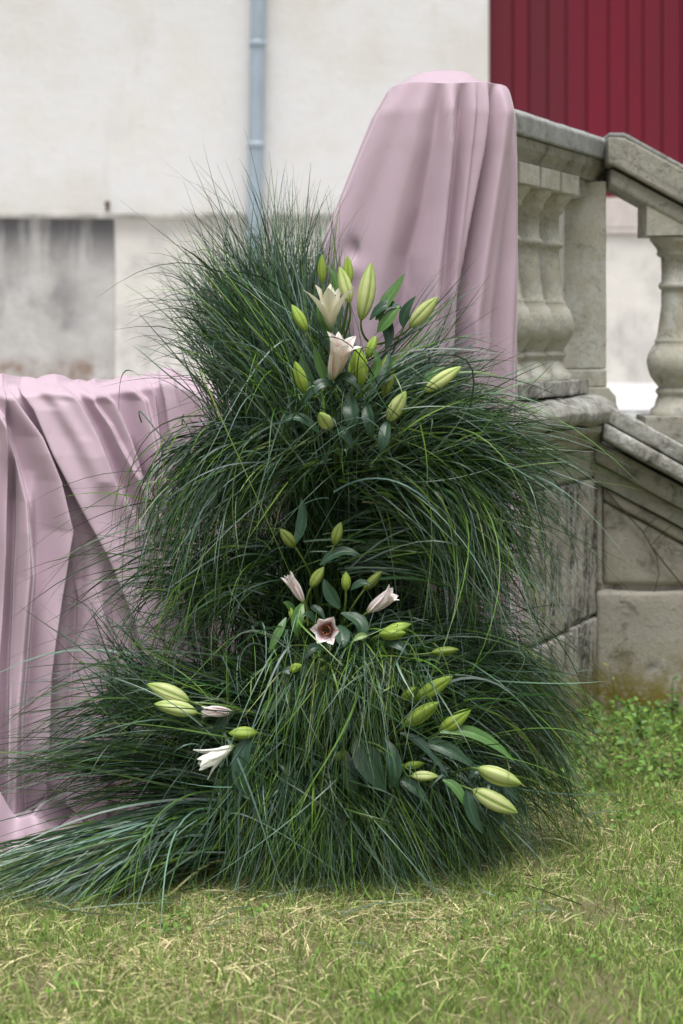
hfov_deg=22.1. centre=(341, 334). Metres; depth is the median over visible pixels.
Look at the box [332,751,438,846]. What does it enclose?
lily
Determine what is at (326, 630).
lily
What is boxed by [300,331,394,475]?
lily
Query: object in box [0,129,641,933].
grass arrangement
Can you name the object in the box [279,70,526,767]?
tall drape
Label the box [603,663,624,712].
weed plant
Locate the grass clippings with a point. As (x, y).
(177, 896)
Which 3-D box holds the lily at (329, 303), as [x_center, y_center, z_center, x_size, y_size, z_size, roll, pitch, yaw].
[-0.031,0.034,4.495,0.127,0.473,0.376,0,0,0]
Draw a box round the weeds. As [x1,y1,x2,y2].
[546,694,682,828]
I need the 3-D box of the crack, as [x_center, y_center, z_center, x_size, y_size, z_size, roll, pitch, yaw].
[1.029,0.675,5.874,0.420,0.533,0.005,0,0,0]
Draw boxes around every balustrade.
[514,109,615,401]
[593,133,682,714]
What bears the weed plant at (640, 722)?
on the lawn
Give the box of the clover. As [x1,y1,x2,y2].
[45,800,664,1001]
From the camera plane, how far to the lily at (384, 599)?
4.29 m
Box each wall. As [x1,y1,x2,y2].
[240,494,278,756]
[499,394,619,790]
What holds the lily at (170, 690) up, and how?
attached to the grass arrangement
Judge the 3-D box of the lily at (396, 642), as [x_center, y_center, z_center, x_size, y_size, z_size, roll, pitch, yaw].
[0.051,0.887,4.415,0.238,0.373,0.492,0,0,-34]
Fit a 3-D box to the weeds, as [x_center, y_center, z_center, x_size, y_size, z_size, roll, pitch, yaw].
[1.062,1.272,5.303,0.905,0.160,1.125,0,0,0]
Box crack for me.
[601,484,682,591]
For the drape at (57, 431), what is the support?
on the wall at (246, 657)
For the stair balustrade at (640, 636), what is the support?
on the lawn
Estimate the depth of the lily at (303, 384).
4.33 m
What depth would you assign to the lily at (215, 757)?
4.23 m
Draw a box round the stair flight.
[603,412,682,485]
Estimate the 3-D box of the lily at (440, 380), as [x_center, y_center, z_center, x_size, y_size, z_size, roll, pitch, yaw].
[0.072,0.288,4.432,0.208,0.422,0.475,0,0,-36]
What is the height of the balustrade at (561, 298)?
0.923 m
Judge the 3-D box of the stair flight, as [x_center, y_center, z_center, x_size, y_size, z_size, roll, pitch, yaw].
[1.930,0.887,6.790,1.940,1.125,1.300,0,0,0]
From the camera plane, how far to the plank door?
11.77 m
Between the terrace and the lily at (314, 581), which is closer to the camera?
the lily at (314, 581)
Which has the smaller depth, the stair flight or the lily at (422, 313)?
the lily at (422, 313)
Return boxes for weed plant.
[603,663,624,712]
[624,707,647,737]
[663,676,682,721]
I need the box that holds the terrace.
[605,383,657,413]
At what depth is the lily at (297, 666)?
4.23 m
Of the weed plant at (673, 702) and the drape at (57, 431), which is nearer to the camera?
the drape at (57, 431)
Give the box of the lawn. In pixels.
[0,715,682,1023]
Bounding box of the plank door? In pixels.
[489,0,682,197]
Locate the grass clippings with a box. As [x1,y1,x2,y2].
[0,810,666,993]
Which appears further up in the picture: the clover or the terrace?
the terrace
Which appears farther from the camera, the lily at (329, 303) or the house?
the house
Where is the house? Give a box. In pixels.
[0,0,682,382]
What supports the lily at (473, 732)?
attached to the grass arrangement
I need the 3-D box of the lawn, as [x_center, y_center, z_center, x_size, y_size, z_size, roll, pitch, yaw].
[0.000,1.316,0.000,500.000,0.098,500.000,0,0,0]
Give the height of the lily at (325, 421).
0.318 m
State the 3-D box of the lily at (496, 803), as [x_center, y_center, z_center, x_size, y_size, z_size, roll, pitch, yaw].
[0.194,1.228,4.394,0.166,0.387,0.621,0,0,-40]
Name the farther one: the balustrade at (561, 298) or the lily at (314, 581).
the balustrade at (561, 298)
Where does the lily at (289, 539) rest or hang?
attached to the grass arrangement
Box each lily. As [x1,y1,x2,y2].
[147,682,281,746]
[193,693,294,819]
[268,567,324,652]
[280,498,359,618]
[280,663,327,736]
[281,412,352,507]
[291,304,330,410]
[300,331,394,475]
[300,611,338,663]
[304,255,353,341]
[322,571,398,646]
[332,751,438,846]
[342,676,513,804]
[351,366,461,504]
[353,622,458,655]
[357,263,437,389]
[381,765,521,843]
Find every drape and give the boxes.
[0,367,239,851]
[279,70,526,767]
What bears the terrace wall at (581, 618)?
on the lawn

